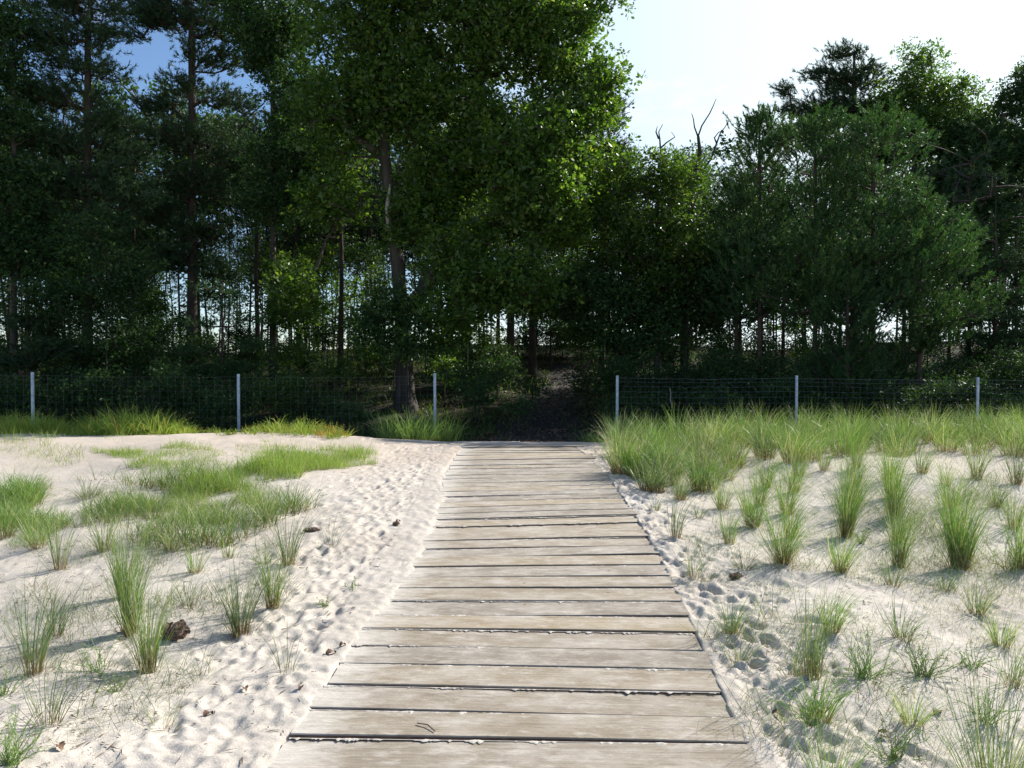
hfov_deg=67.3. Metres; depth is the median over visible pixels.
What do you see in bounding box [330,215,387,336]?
slender tree
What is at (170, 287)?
slender tree
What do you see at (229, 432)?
undergrowth
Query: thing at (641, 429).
grass tuft
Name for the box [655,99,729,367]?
dead tree
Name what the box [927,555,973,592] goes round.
grass tuft
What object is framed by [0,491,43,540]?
grass tuft
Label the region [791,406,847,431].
grass tuft
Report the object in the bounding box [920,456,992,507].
grass tuft
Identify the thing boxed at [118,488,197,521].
grass tuft
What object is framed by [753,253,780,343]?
slender tree
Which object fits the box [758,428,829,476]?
grass tuft
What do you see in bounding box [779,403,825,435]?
grass tuft
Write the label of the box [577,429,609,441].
grass tuft
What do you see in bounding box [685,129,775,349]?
slender tree
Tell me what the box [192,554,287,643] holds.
grass tuft
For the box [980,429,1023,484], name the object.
grass tuft
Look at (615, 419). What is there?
grass tuft
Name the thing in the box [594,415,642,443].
grass tuft
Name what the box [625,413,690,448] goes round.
grass tuft
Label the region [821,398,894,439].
grass tuft
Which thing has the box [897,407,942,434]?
grass tuft
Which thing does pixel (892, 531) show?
grass tuft
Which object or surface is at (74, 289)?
slender tree
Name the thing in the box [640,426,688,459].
grass tuft
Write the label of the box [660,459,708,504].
grass tuft
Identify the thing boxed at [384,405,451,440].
grass tuft
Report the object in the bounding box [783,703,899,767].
grass tuft
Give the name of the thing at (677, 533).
grass tuft
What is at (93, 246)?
slender tree
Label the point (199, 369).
shrub
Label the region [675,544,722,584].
grass tuft
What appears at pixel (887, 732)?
dry leaf
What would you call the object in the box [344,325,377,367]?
shrub
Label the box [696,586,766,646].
grass tuft
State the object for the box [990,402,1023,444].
grass tuft
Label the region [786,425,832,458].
grass tuft
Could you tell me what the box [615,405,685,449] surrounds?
grass tuft
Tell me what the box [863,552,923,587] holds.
grass tuft
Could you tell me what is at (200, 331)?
shrub
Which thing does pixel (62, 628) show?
grass tuft
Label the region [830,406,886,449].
grass tuft
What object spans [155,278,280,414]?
pine tree
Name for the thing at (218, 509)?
grass tuft
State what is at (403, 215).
slender tree
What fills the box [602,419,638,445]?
grass tuft
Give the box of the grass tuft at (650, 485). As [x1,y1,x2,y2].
[616,446,688,493]
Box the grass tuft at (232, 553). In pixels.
[213,535,245,558]
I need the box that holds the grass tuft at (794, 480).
[767,443,822,492]
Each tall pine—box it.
[57,59,223,380]
[183,90,296,375]
[275,130,404,385]
[393,170,494,371]
[461,162,593,379]
[464,98,598,383]
[676,158,824,371]
[704,159,864,380]
[822,163,979,374]
[876,110,1023,375]
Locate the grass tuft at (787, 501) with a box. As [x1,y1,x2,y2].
[761,457,822,514]
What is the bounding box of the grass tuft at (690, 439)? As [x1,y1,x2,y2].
[666,420,719,452]
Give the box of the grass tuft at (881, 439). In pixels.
[862,418,916,453]
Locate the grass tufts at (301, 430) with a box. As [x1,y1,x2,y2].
[240,413,355,439]
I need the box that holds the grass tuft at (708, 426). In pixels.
[674,405,749,445]
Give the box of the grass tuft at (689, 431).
[675,422,705,443]
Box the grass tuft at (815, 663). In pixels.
[752,583,865,679]
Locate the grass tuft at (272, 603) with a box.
[228,535,319,615]
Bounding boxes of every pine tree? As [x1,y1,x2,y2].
[0,0,174,387]
[0,305,99,419]
[106,0,269,383]
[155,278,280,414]
[581,84,635,373]
[767,37,920,349]
[924,179,1023,390]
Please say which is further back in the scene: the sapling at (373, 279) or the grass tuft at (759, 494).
the sapling at (373, 279)
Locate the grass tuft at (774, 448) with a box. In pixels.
[738,415,794,460]
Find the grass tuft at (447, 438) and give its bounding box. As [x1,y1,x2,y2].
[395,408,469,441]
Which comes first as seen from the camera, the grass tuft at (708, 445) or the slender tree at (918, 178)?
the grass tuft at (708, 445)
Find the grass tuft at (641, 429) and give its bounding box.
[630,417,661,444]
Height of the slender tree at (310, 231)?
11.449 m
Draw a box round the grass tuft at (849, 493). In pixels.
[802,465,885,523]
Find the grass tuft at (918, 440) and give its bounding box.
[885,419,937,451]
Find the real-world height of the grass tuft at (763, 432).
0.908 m
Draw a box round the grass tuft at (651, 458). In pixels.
[612,433,676,478]
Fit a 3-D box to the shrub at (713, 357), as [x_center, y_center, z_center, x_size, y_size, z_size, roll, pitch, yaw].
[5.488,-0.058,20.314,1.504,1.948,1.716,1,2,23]
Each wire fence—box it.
[2,372,435,435]
[616,375,1023,430]
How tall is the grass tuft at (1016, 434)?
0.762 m
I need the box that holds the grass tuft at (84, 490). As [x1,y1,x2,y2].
[60,472,122,503]
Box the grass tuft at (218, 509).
[178,482,268,523]
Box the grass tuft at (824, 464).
[801,435,846,470]
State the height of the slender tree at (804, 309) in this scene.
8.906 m
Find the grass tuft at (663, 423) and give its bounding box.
[637,411,682,438]
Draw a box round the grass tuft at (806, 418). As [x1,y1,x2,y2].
[778,400,833,432]
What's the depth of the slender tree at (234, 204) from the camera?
32.06 m
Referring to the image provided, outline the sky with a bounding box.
[0,0,1023,352]
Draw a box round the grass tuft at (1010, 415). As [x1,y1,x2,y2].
[996,404,1023,430]
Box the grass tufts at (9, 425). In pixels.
[0,406,79,434]
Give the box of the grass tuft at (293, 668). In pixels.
[254,617,311,682]
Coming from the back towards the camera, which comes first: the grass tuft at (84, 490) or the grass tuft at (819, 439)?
the grass tuft at (819, 439)
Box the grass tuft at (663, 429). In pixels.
[650,420,681,439]
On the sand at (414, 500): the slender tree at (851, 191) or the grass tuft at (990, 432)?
the grass tuft at (990, 432)
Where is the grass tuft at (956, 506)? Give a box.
[910,475,999,546]
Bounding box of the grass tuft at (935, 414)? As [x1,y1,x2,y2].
[909,400,969,440]
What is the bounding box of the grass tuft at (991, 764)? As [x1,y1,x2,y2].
[878,629,1023,767]
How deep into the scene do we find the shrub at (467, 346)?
21.98 m
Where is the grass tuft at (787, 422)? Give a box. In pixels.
[770,403,833,448]
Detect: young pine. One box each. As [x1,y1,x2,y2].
[693,167,787,405]
[701,100,834,416]
[727,101,904,421]
[774,277,943,426]
[808,91,991,424]
[858,180,1023,426]
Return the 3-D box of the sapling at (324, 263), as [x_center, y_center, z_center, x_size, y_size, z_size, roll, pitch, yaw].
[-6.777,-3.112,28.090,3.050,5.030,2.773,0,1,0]
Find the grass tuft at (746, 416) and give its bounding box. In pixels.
[725,401,770,437]
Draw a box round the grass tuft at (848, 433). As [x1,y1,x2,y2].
[831,421,881,454]
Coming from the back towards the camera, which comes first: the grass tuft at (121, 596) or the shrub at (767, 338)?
the shrub at (767, 338)
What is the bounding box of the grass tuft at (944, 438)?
[920,416,980,452]
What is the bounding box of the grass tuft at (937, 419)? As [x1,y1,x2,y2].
[906,402,968,435]
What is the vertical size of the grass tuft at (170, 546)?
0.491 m
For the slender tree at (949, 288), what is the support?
on the forest floor
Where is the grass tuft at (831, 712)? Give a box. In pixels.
[770,659,861,737]
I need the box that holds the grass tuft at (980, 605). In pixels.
[955,575,1019,618]
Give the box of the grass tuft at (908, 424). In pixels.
[877,402,932,436]
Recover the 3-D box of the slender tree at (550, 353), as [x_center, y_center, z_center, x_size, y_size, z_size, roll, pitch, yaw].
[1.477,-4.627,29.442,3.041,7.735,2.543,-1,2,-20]
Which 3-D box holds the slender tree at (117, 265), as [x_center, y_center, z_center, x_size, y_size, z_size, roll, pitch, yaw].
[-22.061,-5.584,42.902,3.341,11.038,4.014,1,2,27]
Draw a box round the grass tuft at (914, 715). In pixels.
[874,672,956,737]
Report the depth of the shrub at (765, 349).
23.37 m
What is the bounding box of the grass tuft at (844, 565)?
[809,525,878,580]
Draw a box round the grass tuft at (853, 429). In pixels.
[823,405,881,449]
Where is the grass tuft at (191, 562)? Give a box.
[176,535,223,574]
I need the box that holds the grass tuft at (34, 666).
[0,569,106,683]
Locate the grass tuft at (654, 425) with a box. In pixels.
[631,412,677,441]
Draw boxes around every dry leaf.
[55,741,65,750]
[203,710,212,716]
[325,649,335,654]
[877,729,889,736]
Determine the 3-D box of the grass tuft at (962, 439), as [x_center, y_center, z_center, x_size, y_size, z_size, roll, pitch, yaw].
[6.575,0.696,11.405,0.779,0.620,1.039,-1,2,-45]
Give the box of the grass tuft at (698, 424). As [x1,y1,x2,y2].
[684,410,724,438]
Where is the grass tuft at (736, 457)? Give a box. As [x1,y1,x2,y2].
[705,418,761,463]
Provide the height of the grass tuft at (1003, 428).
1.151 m
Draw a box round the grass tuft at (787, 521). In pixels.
[766,485,815,541]
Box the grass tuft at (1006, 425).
[987,415,1022,442]
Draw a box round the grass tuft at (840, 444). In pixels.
[810,407,877,456]
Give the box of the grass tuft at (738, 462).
[697,437,760,480]
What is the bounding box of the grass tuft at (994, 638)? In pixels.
[962,598,1023,654]
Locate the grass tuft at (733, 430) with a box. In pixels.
[712,412,753,444]
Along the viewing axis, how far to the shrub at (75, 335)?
26.40 m
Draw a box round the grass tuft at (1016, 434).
[997,413,1023,452]
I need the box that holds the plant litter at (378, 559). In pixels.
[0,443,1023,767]
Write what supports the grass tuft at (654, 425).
on the sand at (414, 500)
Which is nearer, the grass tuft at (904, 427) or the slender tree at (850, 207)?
the grass tuft at (904, 427)
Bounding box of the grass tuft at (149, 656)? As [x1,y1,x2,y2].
[96,566,194,677]
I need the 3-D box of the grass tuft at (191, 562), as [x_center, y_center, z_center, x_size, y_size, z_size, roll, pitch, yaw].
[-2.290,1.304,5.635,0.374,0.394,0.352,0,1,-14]
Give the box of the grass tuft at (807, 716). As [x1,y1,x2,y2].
[746,647,875,727]
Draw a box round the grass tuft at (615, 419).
[596,408,648,441]
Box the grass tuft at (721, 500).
[694,470,752,513]
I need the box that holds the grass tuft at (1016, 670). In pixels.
[975,622,1023,688]
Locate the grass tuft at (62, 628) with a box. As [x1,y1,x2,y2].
[22,575,86,650]
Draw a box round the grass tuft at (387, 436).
[363,409,436,438]
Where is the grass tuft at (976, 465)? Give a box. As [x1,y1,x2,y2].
[944,422,1014,481]
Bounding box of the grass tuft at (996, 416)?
[968,397,1022,434]
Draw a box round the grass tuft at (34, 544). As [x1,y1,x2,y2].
[2,489,84,551]
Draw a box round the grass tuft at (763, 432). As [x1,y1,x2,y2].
[740,414,787,447]
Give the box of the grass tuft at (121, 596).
[70,513,193,647]
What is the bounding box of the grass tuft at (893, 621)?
[858,589,942,647]
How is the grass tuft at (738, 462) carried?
on the sand at (414, 500)
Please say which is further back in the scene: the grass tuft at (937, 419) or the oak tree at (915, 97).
the oak tree at (915, 97)
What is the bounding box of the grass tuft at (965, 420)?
[945,402,996,438]
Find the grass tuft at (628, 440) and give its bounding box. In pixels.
[607,422,653,457]
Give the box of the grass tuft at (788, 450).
[755,412,834,464]
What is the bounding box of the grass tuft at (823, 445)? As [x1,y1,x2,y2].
[770,410,846,462]
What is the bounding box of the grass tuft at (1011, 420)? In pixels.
[996,406,1022,441]
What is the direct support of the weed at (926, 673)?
on the sand at (414, 500)
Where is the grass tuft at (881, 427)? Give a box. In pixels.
[858,413,900,441]
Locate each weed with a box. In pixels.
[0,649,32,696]
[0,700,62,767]
[54,632,119,674]
[93,671,130,694]
[245,538,283,563]
[316,594,330,607]
[821,624,902,691]
[850,525,869,544]
[856,708,931,765]
[892,631,980,690]
[941,671,1023,725]
[944,641,1006,672]
[975,521,1023,570]
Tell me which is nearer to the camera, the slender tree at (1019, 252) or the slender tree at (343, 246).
the slender tree at (343, 246)
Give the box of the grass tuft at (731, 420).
[700,405,758,437]
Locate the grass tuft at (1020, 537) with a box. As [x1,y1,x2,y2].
[978,496,1023,572]
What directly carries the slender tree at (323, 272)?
on the forest floor
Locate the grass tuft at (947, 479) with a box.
[922,457,969,485]
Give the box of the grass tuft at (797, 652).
[770,620,830,678]
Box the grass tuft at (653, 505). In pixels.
[642,496,667,511]
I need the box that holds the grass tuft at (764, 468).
[743,443,792,487]
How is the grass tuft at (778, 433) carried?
on the sand at (414, 500)
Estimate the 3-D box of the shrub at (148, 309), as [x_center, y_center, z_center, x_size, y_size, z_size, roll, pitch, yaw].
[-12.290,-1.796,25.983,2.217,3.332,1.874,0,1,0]
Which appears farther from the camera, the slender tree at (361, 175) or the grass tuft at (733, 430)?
the slender tree at (361, 175)
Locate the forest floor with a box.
[0,341,1023,441]
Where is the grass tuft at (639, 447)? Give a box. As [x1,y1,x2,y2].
[612,434,662,469]
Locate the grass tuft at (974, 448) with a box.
[944,423,999,454]
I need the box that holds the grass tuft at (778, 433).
[760,415,794,448]
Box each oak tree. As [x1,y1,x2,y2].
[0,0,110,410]
[0,200,193,418]
[198,0,360,378]
[243,248,329,373]
[252,0,646,412]
[256,326,329,411]
[316,267,456,417]
[421,357,516,416]
[500,243,704,404]
[572,133,726,400]
[619,229,748,401]
[853,36,1023,360]
[910,55,1023,359]
[954,201,1023,352]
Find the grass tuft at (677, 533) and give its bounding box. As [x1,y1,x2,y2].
[664,490,695,540]
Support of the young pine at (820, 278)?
on the forest floor
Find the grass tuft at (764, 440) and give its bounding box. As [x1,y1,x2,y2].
[737,422,781,456]
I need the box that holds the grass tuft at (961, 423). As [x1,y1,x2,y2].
[947,407,993,440]
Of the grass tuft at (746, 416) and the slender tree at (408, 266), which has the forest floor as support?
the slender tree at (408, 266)
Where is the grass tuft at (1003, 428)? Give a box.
[978,408,1023,446]
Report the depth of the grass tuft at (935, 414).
12.16 m
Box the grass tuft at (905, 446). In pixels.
[869,417,927,456]
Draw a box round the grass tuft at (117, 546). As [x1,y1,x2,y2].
[73,513,182,598]
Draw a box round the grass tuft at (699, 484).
[656,437,753,492]
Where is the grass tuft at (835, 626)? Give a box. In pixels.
[802,574,875,648]
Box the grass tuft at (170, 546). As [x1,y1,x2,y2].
[148,517,194,556]
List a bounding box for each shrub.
[0,303,82,388]
[0,330,21,346]
[0,338,32,358]
[0,350,83,411]
[0,367,63,423]
[0,373,48,420]
[1,329,53,363]
[10,377,100,423]
[35,330,123,418]
[40,363,141,419]
[59,330,82,345]
[63,271,130,367]
[73,382,160,424]
[81,355,136,416]
[97,338,134,382]
[108,333,173,382]
[109,305,199,407]
[114,284,179,372]
[117,352,172,415]
[126,353,199,418]
[139,374,222,426]
[154,325,217,385]
[163,352,231,414]
[164,305,206,364]
[174,324,234,370]
[182,328,260,378]
[182,382,265,430]
[194,369,274,431]
[204,353,272,415]
[214,318,263,350]
[224,323,277,373]
[228,333,287,375]
[233,361,321,424]
[244,362,321,410]
[254,331,319,372]
[254,369,354,426]
[282,344,323,378]
[296,320,346,359]
[299,325,347,367]
[306,344,367,419]
[307,391,394,434]
[334,334,391,387]
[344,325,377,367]
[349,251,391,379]
[359,345,417,388]
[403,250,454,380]
[413,346,480,388]
[423,352,466,400]
[435,338,471,359]
[447,313,486,398]
[449,374,509,424]
[458,338,520,388]
[461,340,517,386]
[464,325,504,357]
[471,346,537,394]
[487,395,538,430]
[489,320,567,356]
[511,370,552,409]
[520,307,567,354]
[536,322,591,358]
[557,356,604,403]
[560,314,610,363]
[586,349,642,407]
[590,340,642,362]
[594,391,631,431]
[597,347,663,416]
[606,351,666,377]
[614,382,698,427]
[621,359,689,414]
[649,341,697,373]
[649,355,717,413]
[665,331,712,356]
[677,384,751,422]
[686,343,770,420]
[687,345,747,397]
[688,330,750,386]
[701,324,745,354]
[732,325,788,367]
[732,347,799,416]
[735,379,820,421]
[739,330,789,379]
[743,370,826,422]
[768,330,823,363]
[779,335,842,367]
[779,340,853,398]
[783,382,876,428]
[812,322,851,352]
[834,366,884,412]
[843,368,942,422]
[869,330,914,354]
[876,355,936,412]
[879,348,939,388]
[895,374,991,430]
[904,366,1004,428]
[907,331,951,365]
[922,346,972,381]
[923,354,990,415]
[944,326,992,351]
[945,331,1006,376]
[967,338,1023,402]
[972,389,1023,428]
[974,362,1023,399]
[984,349,1023,373]
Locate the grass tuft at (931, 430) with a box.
[912,412,962,444]
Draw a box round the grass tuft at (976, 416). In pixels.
[948,401,1004,437]
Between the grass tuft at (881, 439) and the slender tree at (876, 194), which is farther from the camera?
the slender tree at (876, 194)
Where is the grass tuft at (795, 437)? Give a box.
[774,414,825,453]
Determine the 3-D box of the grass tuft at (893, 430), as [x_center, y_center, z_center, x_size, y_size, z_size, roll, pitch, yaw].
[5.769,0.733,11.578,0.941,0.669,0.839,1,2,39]
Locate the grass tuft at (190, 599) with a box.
[167,566,206,613]
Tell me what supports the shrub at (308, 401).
on the forest floor
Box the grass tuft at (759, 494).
[733,451,789,505]
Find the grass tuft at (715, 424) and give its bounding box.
[702,413,730,439]
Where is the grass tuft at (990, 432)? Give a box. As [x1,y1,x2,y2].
[947,403,1022,451]
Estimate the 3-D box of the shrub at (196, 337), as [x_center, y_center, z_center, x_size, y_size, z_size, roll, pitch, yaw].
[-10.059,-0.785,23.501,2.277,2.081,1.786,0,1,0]
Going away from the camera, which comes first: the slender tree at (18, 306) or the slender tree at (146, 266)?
the slender tree at (146, 266)
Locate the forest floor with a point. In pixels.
(426, 393)
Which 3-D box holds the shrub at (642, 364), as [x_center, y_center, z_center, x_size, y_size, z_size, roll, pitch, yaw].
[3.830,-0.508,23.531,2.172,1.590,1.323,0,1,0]
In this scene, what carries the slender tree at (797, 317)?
on the forest floor
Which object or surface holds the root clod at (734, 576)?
on the sand at (414, 500)
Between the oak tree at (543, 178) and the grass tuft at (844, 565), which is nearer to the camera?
the grass tuft at (844, 565)
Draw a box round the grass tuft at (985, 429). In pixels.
[951,404,1011,443]
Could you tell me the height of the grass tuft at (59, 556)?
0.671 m
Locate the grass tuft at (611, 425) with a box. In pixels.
[588,407,640,442]
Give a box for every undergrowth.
[190,425,246,435]
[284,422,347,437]
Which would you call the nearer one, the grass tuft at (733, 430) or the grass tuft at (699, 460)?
the grass tuft at (699, 460)
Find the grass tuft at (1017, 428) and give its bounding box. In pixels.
[1006,413,1023,443]
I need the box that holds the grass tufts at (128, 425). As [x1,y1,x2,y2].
[62,400,203,435]
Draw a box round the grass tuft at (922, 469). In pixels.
[894,431,950,473]
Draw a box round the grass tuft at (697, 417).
[676,404,717,433]
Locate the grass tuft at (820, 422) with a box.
[801,400,843,440]
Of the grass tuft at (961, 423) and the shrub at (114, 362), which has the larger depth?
the shrub at (114, 362)
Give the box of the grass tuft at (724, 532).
[706,498,760,544]
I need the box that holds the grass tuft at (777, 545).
[721,484,859,570]
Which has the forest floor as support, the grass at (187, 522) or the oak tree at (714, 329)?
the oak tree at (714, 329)
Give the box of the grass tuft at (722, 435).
[701,409,751,454]
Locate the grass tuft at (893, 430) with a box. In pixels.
[871,414,918,445]
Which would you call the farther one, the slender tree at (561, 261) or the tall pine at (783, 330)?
the slender tree at (561, 261)
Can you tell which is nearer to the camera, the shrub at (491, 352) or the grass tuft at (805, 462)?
the grass tuft at (805, 462)
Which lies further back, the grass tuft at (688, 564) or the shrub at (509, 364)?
the shrub at (509, 364)
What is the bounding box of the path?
[485,363,595,441]
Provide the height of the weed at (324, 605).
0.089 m
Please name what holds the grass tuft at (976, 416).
on the sand at (414, 500)
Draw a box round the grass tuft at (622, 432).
[586,414,654,454]
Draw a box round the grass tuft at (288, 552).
[238,491,326,575]
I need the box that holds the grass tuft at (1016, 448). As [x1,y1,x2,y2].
[977,416,1023,457]
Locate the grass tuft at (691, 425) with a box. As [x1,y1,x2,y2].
[674,412,709,442]
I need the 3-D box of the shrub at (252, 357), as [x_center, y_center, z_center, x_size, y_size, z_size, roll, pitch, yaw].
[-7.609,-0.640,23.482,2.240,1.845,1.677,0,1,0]
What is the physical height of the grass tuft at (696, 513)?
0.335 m
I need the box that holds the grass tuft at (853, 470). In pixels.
[821,445,886,509]
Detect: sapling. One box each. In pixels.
[176,247,260,367]
[224,231,294,335]
[263,288,337,348]
[285,231,364,362]
[313,271,370,366]
[329,229,389,371]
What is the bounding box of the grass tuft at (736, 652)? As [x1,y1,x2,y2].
[708,625,780,672]
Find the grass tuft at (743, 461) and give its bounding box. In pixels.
[710,428,768,468]
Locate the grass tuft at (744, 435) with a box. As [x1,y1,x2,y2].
[722,414,774,447]
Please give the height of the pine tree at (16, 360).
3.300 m
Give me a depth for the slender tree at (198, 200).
33.76 m
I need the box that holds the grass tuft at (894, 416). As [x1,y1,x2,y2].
[875,404,915,433]
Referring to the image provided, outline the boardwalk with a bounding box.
[268,444,761,767]
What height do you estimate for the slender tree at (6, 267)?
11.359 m
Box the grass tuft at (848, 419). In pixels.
[833,405,868,432]
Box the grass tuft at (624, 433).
[605,415,650,451]
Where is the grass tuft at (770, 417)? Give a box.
[746,400,790,436]
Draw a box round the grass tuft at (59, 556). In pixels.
[24,498,92,576]
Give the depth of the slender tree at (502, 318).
40.73 m
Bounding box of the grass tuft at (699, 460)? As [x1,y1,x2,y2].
[665,433,734,491]
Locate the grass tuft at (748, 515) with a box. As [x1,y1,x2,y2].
[713,472,789,528]
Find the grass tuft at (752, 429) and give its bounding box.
[729,413,773,442]
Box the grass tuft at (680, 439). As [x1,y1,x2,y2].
[670,426,697,448]
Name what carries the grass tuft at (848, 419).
on the sand at (414, 500)
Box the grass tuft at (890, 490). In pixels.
[851,440,954,522]
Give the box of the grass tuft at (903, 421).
[874,398,924,436]
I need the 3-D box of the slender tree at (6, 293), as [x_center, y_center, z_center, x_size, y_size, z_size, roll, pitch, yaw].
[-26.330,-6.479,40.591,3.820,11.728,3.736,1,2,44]
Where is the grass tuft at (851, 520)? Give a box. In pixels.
[800,452,895,539]
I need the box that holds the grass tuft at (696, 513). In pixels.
[682,504,716,518]
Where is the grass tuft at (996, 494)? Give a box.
[973,470,1018,507]
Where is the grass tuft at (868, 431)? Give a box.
[840,409,887,445]
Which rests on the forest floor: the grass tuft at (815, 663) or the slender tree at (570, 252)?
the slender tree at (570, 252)
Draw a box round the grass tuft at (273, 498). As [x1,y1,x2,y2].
[248,485,288,518]
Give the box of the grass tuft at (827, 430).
[811,417,852,444]
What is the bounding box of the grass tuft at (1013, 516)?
[984,479,1023,529]
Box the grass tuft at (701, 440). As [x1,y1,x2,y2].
[675,419,753,470]
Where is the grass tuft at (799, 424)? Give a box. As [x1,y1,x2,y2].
[781,411,827,434]
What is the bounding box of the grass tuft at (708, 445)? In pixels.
[671,412,739,461]
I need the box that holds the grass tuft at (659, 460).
[627,426,708,484]
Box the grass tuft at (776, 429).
[759,413,803,442]
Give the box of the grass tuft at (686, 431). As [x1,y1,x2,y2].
[659,404,709,444]
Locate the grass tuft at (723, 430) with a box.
[685,408,744,448]
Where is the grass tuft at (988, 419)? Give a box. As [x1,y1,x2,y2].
[967,400,1017,440]
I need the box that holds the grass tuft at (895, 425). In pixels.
[880,412,918,435]
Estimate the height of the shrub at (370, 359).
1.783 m
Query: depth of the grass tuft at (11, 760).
3.07 m
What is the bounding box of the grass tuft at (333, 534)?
[315,512,352,552]
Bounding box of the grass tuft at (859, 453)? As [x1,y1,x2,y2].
[830,423,883,468]
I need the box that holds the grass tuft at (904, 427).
[888,409,928,440]
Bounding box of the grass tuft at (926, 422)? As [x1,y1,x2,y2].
[910,408,958,439]
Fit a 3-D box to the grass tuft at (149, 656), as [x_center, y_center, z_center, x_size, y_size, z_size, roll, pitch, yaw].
[-1.887,1.296,4.029,0.528,0.683,0.665,-1,2,-27]
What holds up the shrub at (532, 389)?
on the forest floor
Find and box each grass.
[0,425,84,468]
[0,463,79,548]
[0,512,310,761]
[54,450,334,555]
[78,431,150,441]
[88,445,148,458]
[120,434,231,473]
[234,437,304,453]
[633,425,1008,499]
[666,456,1023,767]
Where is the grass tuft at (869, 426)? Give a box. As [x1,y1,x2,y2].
[849,414,888,443]
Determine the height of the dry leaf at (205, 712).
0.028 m
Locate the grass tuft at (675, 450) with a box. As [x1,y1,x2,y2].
[644,429,708,473]
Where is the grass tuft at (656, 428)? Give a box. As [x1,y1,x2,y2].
[640,413,679,444]
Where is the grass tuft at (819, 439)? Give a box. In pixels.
[801,421,845,452]
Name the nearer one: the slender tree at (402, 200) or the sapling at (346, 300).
the sapling at (346, 300)
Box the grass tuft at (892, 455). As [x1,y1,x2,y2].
[862,432,927,478]
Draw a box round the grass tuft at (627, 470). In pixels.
[590,419,680,479]
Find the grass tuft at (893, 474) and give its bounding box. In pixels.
[858,437,937,501]
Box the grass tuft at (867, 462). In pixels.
[818,438,890,482]
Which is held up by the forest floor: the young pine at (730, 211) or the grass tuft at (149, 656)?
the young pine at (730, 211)
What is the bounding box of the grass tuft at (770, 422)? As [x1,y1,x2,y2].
[743,408,794,435]
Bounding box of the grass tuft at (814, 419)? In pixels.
[790,403,839,436]
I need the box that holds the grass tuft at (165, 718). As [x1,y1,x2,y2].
[139,699,187,735]
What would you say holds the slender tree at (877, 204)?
on the forest floor
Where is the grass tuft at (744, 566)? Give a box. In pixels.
[717,543,774,574]
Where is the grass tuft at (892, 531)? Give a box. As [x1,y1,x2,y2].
[865,484,937,547]
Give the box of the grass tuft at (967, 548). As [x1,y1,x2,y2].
[902,460,1023,580]
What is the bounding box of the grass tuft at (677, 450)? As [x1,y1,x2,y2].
[654,432,701,472]
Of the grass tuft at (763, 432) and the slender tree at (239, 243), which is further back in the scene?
the slender tree at (239, 243)
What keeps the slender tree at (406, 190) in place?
on the forest floor
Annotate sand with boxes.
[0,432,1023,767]
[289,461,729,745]
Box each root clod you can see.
[160,619,190,641]
[303,527,320,531]
[729,572,743,579]
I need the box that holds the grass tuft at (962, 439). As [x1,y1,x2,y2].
[920,417,987,446]
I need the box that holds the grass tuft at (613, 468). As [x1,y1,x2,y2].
[585,424,659,473]
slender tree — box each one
[0,77,55,352]
[0,82,46,295]
[0,108,79,341]
[0,263,28,316]
[0,276,31,343]
[0,278,18,344]
[2,97,122,305]
[2,102,98,364]
[2,118,66,338]
[2,282,44,334]
[7,116,65,308]
[20,119,81,314]
[29,199,104,333]
[44,154,83,324]
[51,145,120,316]
[59,78,150,341]
[63,149,124,333]
[91,88,183,367]
[91,167,147,346]
[94,114,179,321]
[95,211,145,336]
[98,183,148,332]
[115,181,179,330]
[117,225,165,324]
[135,74,213,336]
[135,232,177,317]
[138,154,200,337]
[142,197,200,326]
[151,111,237,330]
[155,103,233,347]
[162,98,236,320]
[162,154,228,318]
[185,209,243,339]
[196,104,254,354]
[198,210,253,342]
[199,115,262,345]
[210,172,262,353]
[223,108,287,333]
[224,209,267,348]
[226,209,282,334]
[232,220,290,341]
[237,136,284,336]
[239,91,302,339]
[243,212,331,342]
[256,80,317,338]
[262,228,314,332]
[265,118,326,338]
[269,225,333,340]
[276,218,351,338]
[276,230,325,349]
[281,195,338,337]
[282,125,355,360]
[285,218,343,345]
[292,221,338,348]
[312,117,372,359]
[314,223,380,346]
[315,135,377,349]
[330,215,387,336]
[330,243,391,288]
[334,156,390,316]
[338,165,394,325]
[343,152,376,330]
[345,144,398,336]
[347,73,416,358]
[348,146,405,304]
[354,179,390,325]
[371,134,421,284]
[375,232,430,329]
[376,156,433,332]
[377,154,437,303]
[381,237,431,296]
[392,124,442,302]
[392,140,422,337]
[406,244,431,334]
[456,103,507,342]
[464,209,514,340]
[481,239,525,338]
[483,209,540,322]
[487,83,519,343]
[495,234,553,343]
[514,225,562,338]
[516,241,554,344]
[519,230,580,361]
[539,245,585,338]
[544,230,577,344]
[544,237,595,327]
[557,216,592,324]
[574,216,597,273]
[576,173,622,265]
[579,144,640,345]
[585,151,654,332]
[612,139,653,266]
[659,143,722,345]
[659,150,723,357]
[664,139,719,344]
[681,153,729,322]
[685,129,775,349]
[739,158,784,330]
[742,218,771,347]
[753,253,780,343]
[762,158,794,345]
[766,166,801,362]
[767,301,810,348]
[773,171,840,355]
[775,294,810,343]
[777,275,811,342]
[785,206,818,340]
[787,203,821,336]
[788,156,844,346]
[799,135,883,325]
[802,136,879,335]
[803,150,859,358]
[803,309,836,346]
[830,163,904,331]
[847,171,899,333]
[875,178,925,338]
[878,155,947,353]
[890,308,926,341]
[900,156,934,303]
[906,130,994,361]
[929,155,967,344]
[958,266,988,325]
[975,191,1022,331]
[992,220,1022,327]
[998,193,1023,322]
[1008,221,1023,288]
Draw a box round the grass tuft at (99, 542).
[66,499,139,552]
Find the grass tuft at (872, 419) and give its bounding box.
[848,404,897,431]
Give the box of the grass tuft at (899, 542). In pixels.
[853,493,943,569]
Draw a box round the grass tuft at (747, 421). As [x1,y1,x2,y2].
[713,399,770,437]
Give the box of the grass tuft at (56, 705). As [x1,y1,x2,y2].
[0,642,116,738]

